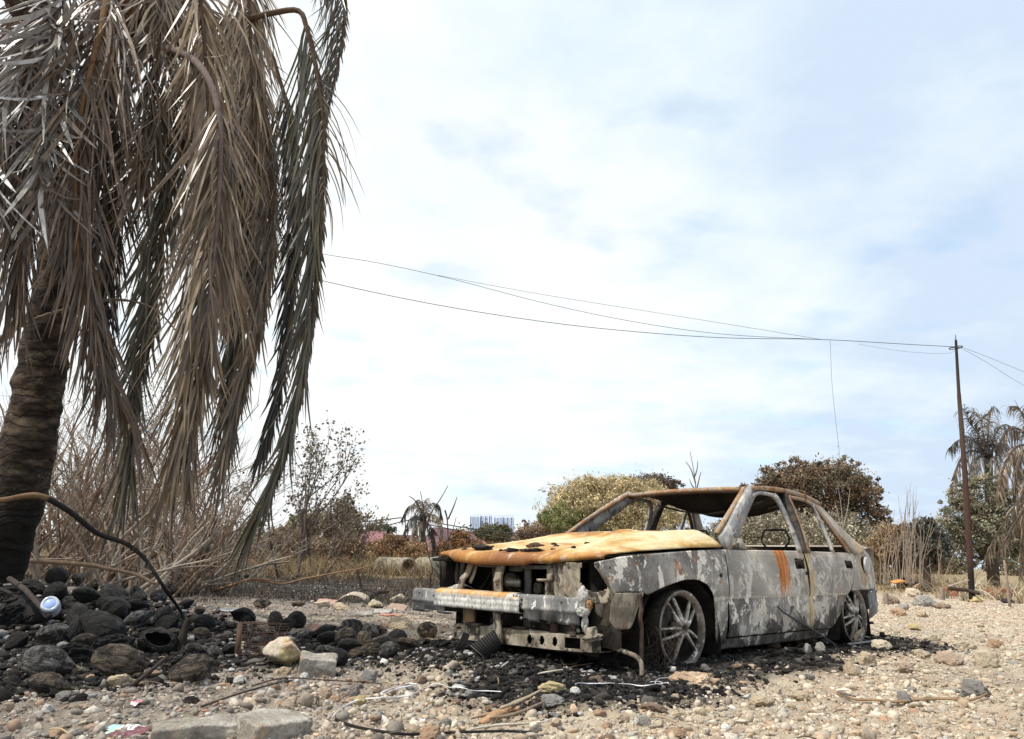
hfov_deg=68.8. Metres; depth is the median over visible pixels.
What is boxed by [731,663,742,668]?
stone
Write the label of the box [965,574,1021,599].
dried plant
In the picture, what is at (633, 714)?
stone
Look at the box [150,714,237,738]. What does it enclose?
concrete slab
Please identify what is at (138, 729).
snack wrapper
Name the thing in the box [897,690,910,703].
stone
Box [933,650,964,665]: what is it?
stone
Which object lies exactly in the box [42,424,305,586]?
bare shrub
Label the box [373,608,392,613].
tile fragment
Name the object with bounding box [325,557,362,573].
fallen branch
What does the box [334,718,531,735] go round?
black cable
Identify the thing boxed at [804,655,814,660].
stone
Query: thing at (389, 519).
overhead wire
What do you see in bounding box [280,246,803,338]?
overhead wire
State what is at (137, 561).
bare shrub
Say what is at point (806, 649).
stone
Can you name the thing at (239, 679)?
stone
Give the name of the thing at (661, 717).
twig
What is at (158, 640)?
coconut
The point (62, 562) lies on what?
fallen branch
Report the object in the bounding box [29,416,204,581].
bare shrub
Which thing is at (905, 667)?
stone
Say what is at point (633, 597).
burnt car
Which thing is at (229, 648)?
coconut
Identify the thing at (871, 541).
scorched bush
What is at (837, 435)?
overhead wire
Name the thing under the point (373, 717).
stone
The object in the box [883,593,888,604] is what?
wooden stake
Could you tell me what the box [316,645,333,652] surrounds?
coconut
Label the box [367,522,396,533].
green tree
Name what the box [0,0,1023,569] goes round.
sky
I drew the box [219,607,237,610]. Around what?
paper sheet
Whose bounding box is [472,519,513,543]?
green tree
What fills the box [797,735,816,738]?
stone
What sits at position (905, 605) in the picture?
stone
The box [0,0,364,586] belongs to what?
coconut palm
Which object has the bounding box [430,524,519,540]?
overhead wire
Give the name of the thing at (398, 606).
tile fragment
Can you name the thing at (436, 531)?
house
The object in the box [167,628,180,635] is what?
coconut
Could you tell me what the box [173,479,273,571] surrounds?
bare shrub
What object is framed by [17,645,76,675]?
coconut
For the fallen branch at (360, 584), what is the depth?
11.03 m
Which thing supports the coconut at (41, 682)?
on the ground at (593, 722)
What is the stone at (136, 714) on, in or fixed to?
on the ground at (593, 722)
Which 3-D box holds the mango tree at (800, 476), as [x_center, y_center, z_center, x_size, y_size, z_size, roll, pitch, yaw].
[13.408,6.387,32.891,6.098,5.866,6.628,-11,-18,39]
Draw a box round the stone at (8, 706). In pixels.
[1,702,14,710]
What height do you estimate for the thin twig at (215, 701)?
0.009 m
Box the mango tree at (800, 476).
[739,446,892,563]
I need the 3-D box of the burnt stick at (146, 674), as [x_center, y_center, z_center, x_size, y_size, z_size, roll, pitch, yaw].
[-1.806,1.507,3.736,0.034,0.119,0.309,0,-14,7]
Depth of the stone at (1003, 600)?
14.98 m
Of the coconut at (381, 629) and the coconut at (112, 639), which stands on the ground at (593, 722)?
the coconut at (381, 629)
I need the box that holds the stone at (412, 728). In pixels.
[406,725,419,732]
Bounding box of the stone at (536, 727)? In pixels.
[528,724,541,732]
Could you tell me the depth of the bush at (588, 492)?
42.02 m
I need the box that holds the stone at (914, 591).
[904,588,922,596]
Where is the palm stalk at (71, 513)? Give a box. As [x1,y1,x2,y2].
[0,492,189,618]
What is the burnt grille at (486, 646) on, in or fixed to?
on the ground at (593, 722)
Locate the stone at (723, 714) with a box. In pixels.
[717,712,727,716]
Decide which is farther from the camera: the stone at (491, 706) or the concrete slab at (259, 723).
the stone at (491, 706)
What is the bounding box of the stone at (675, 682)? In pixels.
[670,680,680,683]
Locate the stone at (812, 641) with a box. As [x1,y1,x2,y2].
[798,638,816,644]
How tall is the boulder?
0.186 m
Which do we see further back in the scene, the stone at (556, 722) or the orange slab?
the orange slab
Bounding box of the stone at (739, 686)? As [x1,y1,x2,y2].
[736,683,745,689]
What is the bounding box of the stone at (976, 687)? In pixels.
[959,678,991,697]
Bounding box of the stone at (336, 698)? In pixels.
[328,695,340,702]
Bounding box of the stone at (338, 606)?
[333,602,348,610]
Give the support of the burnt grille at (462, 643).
on the ground at (593, 722)
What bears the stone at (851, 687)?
on the ground at (593, 722)
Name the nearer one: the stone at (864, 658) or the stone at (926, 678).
the stone at (926, 678)
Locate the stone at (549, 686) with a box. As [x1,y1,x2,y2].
[537,681,566,692]
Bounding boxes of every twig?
[49,727,69,733]
[200,681,282,707]
[251,677,382,686]
[315,696,327,715]
[648,716,675,722]
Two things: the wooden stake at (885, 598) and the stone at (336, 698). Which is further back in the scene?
the wooden stake at (885, 598)
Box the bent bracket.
[853,627,865,644]
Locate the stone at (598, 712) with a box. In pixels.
[593,709,605,716]
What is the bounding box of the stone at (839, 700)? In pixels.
[835,697,846,703]
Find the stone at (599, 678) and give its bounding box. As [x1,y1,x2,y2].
[589,675,603,682]
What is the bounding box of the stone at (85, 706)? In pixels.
[69,703,92,709]
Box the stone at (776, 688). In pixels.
[768,685,781,694]
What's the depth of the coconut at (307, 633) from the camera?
5.44 m
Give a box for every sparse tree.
[227,410,365,577]
[286,474,382,574]
[309,502,390,571]
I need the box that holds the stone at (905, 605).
[896,602,908,609]
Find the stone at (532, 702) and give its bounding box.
[527,700,541,709]
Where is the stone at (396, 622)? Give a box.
[387,616,414,629]
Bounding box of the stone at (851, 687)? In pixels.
[849,685,857,690]
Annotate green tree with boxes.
[281,509,326,539]
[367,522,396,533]
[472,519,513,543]
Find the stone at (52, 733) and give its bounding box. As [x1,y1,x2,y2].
[48,728,65,737]
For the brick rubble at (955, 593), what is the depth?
18.08 m
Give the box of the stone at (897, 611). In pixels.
[891,607,906,615]
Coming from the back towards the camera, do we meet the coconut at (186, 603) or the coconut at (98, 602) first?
the coconut at (186, 603)
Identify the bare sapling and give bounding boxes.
[409,486,456,587]
[686,452,700,487]
[835,488,849,528]
[876,520,895,583]
[885,509,919,583]
[898,482,919,583]
[912,514,935,582]
[922,537,958,583]
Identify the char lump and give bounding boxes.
[472,544,493,549]
[502,547,519,551]
[520,547,543,551]
[526,542,544,546]
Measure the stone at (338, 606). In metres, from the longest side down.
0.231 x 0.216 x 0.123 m
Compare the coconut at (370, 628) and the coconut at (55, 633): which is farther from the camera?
the coconut at (370, 628)
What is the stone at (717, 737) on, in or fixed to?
on the ground at (593, 722)
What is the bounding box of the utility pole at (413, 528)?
[411,514,416,539]
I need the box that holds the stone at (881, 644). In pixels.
[870,639,891,649]
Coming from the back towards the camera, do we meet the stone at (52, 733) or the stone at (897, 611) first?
the stone at (897, 611)
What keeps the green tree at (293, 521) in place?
on the ground at (593, 722)
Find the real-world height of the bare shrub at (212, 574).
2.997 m
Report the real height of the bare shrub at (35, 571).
2.317 m
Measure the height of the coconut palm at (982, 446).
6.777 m
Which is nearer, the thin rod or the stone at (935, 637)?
the thin rod
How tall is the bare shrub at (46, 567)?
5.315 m
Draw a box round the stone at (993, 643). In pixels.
[987,639,1003,647]
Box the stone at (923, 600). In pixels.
[911,595,935,606]
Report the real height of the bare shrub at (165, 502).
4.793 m
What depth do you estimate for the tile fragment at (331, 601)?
10.27 m
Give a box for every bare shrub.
[0,354,165,574]
[0,363,162,583]
[0,392,178,580]
[4,386,243,564]
[5,357,198,577]
[12,364,260,587]
[25,452,254,592]
[28,423,286,592]
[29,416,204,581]
[33,405,210,588]
[36,410,161,578]
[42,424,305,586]
[44,417,296,574]
[46,392,217,580]
[82,443,289,595]
[88,402,214,577]
[90,404,243,583]
[96,420,276,597]
[97,447,340,592]
[143,428,257,591]
[145,412,299,581]
[171,470,281,590]
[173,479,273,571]
[210,506,300,582]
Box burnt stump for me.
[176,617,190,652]
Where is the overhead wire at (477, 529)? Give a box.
[369,520,551,534]
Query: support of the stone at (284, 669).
on the ground at (593, 722)
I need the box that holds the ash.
[0,582,969,723]
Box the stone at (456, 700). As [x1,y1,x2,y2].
[451,698,460,704]
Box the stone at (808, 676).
[802,673,814,679]
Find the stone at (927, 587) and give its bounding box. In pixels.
[919,585,930,591]
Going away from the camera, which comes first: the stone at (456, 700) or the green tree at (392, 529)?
the stone at (456, 700)
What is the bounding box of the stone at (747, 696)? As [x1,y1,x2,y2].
[743,694,750,699]
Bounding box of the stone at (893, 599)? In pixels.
[889,595,899,603]
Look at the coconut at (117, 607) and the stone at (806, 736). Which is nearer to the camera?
the stone at (806, 736)
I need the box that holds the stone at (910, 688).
[906,685,916,691]
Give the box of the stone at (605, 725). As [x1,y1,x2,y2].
[602,722,612,729]
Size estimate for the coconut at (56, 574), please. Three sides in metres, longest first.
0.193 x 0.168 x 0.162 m
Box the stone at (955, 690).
[946,688,959,692]
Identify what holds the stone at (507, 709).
on the ground at (593, 722)
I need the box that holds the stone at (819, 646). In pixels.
[815,642,825,651]
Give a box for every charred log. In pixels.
[368,590,388,600]
[948,586,979,594]
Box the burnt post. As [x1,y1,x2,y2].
[195,518,216,578]
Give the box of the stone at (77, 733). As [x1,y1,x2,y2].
[71,730,83,736]
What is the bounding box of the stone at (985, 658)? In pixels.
[973,649,999,667]
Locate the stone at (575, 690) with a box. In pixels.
[569,686,580,693]
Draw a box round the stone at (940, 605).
[932,603,950,608]
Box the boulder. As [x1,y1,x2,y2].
[262,636,300,664]
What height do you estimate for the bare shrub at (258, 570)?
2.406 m
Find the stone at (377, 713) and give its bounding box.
[370,711,381,720]
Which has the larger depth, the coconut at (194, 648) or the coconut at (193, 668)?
the coconut at (194, 648)
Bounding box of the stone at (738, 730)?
[731,727,744,735]
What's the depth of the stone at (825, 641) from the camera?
6.15 m
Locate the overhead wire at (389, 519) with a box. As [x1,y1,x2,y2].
[361,517,405,537]
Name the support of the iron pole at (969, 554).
on the ground at (593, 722)
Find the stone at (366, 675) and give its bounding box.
[361,669,376,681]
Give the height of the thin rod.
0.342 m
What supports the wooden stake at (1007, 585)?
on the ground at (593, 722)
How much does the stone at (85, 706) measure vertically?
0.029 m
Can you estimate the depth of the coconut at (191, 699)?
3.31 m
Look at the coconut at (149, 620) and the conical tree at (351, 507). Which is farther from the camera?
the conical tree at (351, 507)
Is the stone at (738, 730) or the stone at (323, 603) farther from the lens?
the stone at (323, 603)
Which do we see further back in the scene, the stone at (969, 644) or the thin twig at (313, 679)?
the stone at (969, 644)
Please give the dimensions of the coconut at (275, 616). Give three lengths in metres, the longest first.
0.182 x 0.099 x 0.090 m
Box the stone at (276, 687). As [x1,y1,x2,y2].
[271,684,280,689]
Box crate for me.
[234,622,289,656]
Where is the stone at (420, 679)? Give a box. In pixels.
[414,675,425,683]
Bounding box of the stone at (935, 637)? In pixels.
[923,633,941,641]
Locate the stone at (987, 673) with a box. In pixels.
[982,671,995,675]
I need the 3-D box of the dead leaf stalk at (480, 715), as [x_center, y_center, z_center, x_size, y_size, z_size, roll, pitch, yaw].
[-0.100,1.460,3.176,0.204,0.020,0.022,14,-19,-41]
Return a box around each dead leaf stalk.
[471,712,489,718]
[471,721,543,729]
[479,706,519,723]
[489,701,544,718]
[499,689,542,709]
[538,669,562,674]
[837,691,855,696]
[837,693,988,702]
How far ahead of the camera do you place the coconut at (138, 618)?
5.28 m
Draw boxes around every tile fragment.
[303,623,321,630]
[314,599,337,603]
[348,611,373,616]
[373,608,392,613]
[379,613,407,616]
[386,603,407,610]
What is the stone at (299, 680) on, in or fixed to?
on the ground at (593, 722)
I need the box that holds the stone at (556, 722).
[551,718,560,726]
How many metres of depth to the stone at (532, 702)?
3.32 m
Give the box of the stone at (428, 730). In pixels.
[418,724,440,738]
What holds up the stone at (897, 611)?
on the ground at (593, 722)
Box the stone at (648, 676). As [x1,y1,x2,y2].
[645,674,654,680]
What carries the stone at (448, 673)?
on the ground at (593, 722)
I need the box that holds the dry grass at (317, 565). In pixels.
[25,544,1023,598]
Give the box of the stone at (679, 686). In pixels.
[675,684,684,690]
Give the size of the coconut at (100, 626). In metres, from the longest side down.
0.249 x 0.217 x 0.210 m
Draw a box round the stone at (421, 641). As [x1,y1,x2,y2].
[417,638,426,644]
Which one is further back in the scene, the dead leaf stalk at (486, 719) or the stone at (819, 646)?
the stone at (819, 646)
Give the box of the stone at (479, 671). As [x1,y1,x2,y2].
[473,666,484,675]
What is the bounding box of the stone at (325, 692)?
[318,686,332,698]
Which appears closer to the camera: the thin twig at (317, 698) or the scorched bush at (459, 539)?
the thin twig at (317, 698)
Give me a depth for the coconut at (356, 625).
5.86 m
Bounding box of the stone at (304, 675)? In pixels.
[300,672,308,677]
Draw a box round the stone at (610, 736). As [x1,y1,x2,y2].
[598,733,614,738]
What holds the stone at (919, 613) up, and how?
on the ground at (593, 722)
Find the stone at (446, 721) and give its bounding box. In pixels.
[438,717,451,726]
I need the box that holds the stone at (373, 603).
[368,599,383,607]
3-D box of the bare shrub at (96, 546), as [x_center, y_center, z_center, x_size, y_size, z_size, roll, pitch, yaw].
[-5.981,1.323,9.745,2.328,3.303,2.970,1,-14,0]
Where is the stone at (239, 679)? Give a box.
[233,675,243,684]
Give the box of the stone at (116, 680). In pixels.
[107,673,133,685]
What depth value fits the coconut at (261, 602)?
8.61 m
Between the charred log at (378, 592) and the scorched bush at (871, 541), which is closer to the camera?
the charred log at (378, 592)
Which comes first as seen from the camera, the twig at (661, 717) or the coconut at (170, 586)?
the twig at (661, 717)
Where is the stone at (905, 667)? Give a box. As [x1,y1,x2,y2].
[898,661,914,672]
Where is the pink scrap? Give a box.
[130,700,143,705]
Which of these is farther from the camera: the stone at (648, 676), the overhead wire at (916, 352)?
the overhead wire at (916, 352)
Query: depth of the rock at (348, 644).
4.92 m
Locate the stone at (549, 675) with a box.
[543,672,554,678]
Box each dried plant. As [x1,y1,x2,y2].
[913,575,980,598]
[923,573,994,600]
[956,576,1002,598]
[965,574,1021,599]
[978,579,1023,603]
[984,575,1023,599]
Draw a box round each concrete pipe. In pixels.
[374,557,416,575]
[415,557,435,574]
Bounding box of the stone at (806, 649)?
[802,643,811,653]
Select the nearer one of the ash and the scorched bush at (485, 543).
the ash
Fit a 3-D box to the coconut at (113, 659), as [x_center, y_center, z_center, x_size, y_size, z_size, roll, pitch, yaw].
[-2.035,1.515,3.900,0.294,0.160,0.145,15,-17,-5]
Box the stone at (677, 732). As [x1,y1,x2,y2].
[665,727,687,738]
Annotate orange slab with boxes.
[890,579,905,583]
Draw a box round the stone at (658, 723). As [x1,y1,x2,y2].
[653,720,662,726]
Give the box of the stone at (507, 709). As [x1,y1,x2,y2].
[500,704,516,712]
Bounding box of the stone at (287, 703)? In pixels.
[281,698,296,708]
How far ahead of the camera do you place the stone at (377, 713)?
2.99 m
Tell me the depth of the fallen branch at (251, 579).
11.05 m
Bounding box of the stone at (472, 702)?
[468,698,478,707]
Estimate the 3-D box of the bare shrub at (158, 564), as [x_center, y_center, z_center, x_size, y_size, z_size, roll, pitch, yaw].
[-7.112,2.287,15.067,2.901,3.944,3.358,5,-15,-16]
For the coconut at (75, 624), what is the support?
on the ground at (593, 722)
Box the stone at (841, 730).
[825,724,844,733]
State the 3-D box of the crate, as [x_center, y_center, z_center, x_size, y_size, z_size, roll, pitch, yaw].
[-1.589,1.720,4.743,0.328,0.227,0.121,3,-20,-7]
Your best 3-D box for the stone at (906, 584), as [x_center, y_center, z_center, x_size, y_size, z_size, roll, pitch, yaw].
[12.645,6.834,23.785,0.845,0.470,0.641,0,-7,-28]
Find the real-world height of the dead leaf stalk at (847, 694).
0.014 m
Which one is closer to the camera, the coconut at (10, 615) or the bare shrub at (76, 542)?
the coconut at (10, 615)
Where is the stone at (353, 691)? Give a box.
[348,685,359,696]
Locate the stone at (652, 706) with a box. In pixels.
[638,702,668,712]
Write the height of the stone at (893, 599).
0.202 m
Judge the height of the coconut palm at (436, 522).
3.670 m
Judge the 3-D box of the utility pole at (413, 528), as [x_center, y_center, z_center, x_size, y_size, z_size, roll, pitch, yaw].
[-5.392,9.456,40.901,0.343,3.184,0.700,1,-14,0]
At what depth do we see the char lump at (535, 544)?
4.90 m
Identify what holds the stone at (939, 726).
on the ground at (593, 722)
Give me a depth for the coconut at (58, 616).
5.17 m
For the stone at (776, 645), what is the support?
on the ground at (593, 722)
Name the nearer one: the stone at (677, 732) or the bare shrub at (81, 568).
the stone at (677, 732)
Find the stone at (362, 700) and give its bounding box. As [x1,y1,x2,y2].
[353,695,366,705]
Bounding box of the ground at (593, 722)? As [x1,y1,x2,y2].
[0,554,1023,738]
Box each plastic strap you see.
[332,683,420,717]
[430,684,500,691]
[575,682,668,685]
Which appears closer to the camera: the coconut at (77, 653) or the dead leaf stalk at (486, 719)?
the dead leaf stalk at (486, 719)
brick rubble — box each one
[944,587,960,596]
[988,587,1014,595]
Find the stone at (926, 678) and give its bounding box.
[921,676,937,681]
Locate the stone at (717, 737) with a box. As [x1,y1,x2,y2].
[710,736,723,738]
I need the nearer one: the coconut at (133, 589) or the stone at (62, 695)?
the stone at (62, 695)
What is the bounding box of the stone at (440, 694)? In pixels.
[436,692,445,696]
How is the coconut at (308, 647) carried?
on the ground at (593, 722)
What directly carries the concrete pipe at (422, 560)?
on the ground at (593, 722)
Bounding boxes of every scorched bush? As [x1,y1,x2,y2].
[241,524,322,565]
[307,531,375,567]
[363,531,433,561]
[436,529,482,553]
[457,537,519,547]
[506,519,561,540]
[859,512,914,588]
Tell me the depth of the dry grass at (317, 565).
23.41 m
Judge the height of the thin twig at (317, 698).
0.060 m
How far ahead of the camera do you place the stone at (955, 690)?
3.94 m
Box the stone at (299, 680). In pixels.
[295,679,305,682]
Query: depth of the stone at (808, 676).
4.15 m
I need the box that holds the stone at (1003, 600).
[1000,598,1014,603]
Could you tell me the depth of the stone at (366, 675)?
3.96 m
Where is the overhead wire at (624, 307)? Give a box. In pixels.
[438,275,816,338]
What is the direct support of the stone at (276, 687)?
on the ground at (593, 722)
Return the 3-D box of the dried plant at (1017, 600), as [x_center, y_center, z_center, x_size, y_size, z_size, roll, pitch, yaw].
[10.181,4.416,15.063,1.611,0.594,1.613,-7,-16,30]
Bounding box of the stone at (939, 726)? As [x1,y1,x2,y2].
[935,723,946,730]
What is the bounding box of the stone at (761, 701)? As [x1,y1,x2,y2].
[749,696,773,705]
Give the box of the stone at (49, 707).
[41,703,53,713]
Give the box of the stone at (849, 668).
[843,661,861,676]
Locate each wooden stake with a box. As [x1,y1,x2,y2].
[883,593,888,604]
[939,587,944,599]
[1003,560,1010,606]
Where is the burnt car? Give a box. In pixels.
[412,485,877,675]
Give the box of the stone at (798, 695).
[790,690,809,700]
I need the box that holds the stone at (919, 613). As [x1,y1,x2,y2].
[916,610,927,616]
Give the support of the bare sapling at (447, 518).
on the ground at (593, 722)
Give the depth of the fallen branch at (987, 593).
13.77 m
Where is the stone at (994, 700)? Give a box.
[989,698,1002,703]
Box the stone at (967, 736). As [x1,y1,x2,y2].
[965,732,975,738]
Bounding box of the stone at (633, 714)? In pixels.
[628,712,639,721]
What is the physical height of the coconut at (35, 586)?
0.127 m
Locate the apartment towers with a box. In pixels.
[469,514,514,536]
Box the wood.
[38,504,1023,575]
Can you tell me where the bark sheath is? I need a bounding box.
[338,592,369,602]
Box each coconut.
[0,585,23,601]
[0,604,25,626]
[0,605,5,612]
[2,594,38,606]
[4,631,28,649]
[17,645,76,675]
[21,601,50,624]
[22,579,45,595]
[27,671,71,693]
[35,623,68,644]
[43,582,67,600]
[45,567,67,583]
[51,611,61,619]
[59,642,94,665]
[64,614,83,640]
[66,603,88,622]
[69,633,99,645]
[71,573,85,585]
[71,587,100,602]
[79,610,110,626]
[84,614,125,637]
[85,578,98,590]
[91,596,130,612]
[91,643,148,675]
[92,634,133,649]
[96,596,106,606]
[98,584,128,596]
[101,599,127,619]
[115,595,131,600]
[123,610,151,626]
[128,585,140,595]
[128,599,149,611]
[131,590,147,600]
[137,628,177,653]
[145,616,153,625]
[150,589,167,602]
[152,605,174,624]
[154,615,178,629]
[165,583,176,594]
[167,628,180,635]
[168,653,218,682]
[178,599,193,609]
[182,696,199,703]
[185,643,207,653]
[193,627,212,637]
[194,614,215,629]
[207,645,222,656]
[221,643,234,654]
[230,607,255,621]
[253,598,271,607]
[268,611,282,621]
[274,618,295,631]
[287,611,305,628]
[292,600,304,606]
[300,629,313,638]
[304,644,314,650]
[312,624,336,637]
[316,631,336,644]
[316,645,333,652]
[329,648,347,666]
[334,627,356,644]
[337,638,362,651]
[341,619,362,634]
[348,647,362,658]
[356,631,371,644]
[361,622,378,638]
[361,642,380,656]
[373,636,395,644]
[376,625,386,635]
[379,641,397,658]
[388,629,406,638]
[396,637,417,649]
[417,621,436,637]
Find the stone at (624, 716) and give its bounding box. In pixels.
[619,712,629,721]
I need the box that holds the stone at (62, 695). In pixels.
[55,690,71,700]
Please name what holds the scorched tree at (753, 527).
on the ground at (593, 722)
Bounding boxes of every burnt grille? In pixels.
[455,632,469,650]
[470,630,501,658]
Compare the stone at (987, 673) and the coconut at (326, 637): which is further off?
the coconut at (326, 637)
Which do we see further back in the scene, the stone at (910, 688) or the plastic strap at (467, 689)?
the stone at (910, 688)
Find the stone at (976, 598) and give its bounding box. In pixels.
[967,595,983,601]
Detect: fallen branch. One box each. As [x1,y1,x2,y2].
[29,558,155,584]
[215,565,369,590]
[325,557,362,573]
[356,571,378,595]
[975,589,996,601]
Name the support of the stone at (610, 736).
on the ground at (593, 722)
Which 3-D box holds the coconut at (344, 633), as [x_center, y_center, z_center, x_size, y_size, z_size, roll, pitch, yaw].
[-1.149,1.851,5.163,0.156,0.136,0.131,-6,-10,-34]
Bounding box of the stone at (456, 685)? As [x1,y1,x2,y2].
[452,684,461,689]
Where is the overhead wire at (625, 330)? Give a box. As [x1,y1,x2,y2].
[139,225,952,346]
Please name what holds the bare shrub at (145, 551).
on the ground at (593, 722)
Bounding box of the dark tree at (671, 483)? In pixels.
[621,469,685,489]
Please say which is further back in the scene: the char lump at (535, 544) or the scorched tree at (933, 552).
the scorched tree at (933, 552)
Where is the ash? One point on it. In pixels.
(203, 641)
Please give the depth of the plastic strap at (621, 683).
3.76 m
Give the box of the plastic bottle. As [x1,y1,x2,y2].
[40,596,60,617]
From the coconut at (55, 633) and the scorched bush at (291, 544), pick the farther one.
the scorched bush at (291, 544)
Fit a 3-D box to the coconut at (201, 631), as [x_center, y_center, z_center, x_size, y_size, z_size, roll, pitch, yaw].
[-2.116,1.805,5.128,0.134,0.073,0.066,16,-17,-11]
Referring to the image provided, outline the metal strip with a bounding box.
[847,640,870,644]
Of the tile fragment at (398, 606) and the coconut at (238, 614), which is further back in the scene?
the tile fragment at (398, 606)
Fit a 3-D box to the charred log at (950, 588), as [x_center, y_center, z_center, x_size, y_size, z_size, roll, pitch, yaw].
[9.156,4.485,15.187,0.562,0.159,0.217,-4,-15,20]
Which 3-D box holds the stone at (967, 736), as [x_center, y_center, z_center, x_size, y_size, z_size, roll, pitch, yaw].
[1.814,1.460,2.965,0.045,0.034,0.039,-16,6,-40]
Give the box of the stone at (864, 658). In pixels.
[854,651,876,665]
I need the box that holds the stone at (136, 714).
[125,711,140,719]
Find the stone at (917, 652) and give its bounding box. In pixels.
[911,649,930,656]
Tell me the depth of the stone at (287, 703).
3.24 m
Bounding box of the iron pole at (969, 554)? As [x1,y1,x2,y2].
[949,334,974,601]
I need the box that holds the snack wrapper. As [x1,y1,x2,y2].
[105,724,151,737]
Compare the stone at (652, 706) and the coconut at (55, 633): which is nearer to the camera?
the stone at (652, 706)
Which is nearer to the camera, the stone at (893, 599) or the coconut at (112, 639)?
the coconut at (112, 639)
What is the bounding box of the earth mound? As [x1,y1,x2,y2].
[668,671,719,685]
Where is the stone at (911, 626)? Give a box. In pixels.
[907,623,920,629]
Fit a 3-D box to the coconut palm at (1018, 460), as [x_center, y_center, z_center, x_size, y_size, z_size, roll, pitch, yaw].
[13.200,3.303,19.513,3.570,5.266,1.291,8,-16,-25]
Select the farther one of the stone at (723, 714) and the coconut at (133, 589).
the coconut at (133, 589)
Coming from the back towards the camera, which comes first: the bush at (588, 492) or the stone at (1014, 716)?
the bush at (588, 492)
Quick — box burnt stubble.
[25,561,443,609]
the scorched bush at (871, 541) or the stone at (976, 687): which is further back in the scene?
the scorched bush at (871, 541)
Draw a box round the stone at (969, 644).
[953,640,977,649]
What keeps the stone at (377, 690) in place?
on the ground at (593, 722)
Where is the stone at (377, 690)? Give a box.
[373,687,382,693]
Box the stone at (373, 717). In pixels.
[369,714,380,720]
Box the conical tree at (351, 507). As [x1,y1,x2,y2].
[319,493,363,538]
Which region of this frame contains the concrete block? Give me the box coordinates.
[297,650,337,678]
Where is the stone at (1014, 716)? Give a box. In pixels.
[1006,713,1021,720]
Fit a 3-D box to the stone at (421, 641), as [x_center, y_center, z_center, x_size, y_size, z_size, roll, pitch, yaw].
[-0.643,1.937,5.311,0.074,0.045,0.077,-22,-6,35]
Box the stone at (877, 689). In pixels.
[872,687,881,691]
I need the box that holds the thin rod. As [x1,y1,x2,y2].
[777,606,835,644]
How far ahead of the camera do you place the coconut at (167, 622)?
5.23 m
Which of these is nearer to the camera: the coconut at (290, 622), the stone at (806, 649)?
the stone at (806, 649)
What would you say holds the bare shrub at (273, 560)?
on the ground at (593, 722)
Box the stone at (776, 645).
[767,643,780,647]
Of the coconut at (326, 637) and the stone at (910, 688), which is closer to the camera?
the stone at (910, 688)
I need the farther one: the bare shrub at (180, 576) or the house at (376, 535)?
the house at (376, 535)
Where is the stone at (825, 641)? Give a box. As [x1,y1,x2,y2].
[819,638,830,643]
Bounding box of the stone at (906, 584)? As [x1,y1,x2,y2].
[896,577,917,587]
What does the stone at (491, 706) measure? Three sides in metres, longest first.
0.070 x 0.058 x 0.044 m
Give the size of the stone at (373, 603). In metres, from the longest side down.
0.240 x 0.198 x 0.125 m
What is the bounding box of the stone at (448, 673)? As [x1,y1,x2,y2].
[444,670,452,675]
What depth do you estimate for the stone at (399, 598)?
10.81 m
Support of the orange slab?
on the ground at (593, 722)
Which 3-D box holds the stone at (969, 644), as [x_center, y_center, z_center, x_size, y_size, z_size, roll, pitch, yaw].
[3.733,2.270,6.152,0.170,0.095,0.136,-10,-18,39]
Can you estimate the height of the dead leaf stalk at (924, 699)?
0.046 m
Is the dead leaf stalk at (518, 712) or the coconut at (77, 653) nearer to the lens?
the dead leaf stalk at (518, 712)
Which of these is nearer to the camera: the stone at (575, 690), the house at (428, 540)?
the stone at (575, 690)
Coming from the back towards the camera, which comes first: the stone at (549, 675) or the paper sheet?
the paper sheet
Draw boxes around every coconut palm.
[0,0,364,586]
[399,498,444,556]
[945,404,1022,583]
[984,400,1023,586]
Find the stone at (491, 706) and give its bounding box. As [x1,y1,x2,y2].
[484,703,497,711]
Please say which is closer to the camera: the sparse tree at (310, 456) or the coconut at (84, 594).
the coconut at (84, 594)
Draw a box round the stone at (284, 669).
[278,666,291,674]
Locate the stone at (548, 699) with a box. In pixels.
[538,694,564,707]
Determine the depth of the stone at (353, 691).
3.62 m
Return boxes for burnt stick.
[0,587,17,602]
[6,576,52,618]
[128,655,168,686]
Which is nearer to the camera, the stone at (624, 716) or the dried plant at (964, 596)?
the stone at (624, 716)
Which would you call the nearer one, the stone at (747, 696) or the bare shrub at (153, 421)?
the stone at (747, 696)
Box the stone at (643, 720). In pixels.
[638,714,650,725]
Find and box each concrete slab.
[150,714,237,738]
[235,708,312,738]
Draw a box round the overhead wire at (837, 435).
[830,344,846,529]
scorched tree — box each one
[633,497,886,565]
[893,515,963,591]
[930,463,1023,587]
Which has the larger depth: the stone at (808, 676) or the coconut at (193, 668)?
the stone at (808, 676)
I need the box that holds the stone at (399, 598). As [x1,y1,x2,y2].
[389,594,405,601]
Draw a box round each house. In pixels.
[94,524,213,555]
[359,530,386,552]
[384,534,438,556]
[427,527,477,556]
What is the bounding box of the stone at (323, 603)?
[314,600,331,606]
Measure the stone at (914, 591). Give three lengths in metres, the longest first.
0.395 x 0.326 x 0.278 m
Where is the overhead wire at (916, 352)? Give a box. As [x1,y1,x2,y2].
[860,344,955,353]
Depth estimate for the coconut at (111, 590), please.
5.68 m

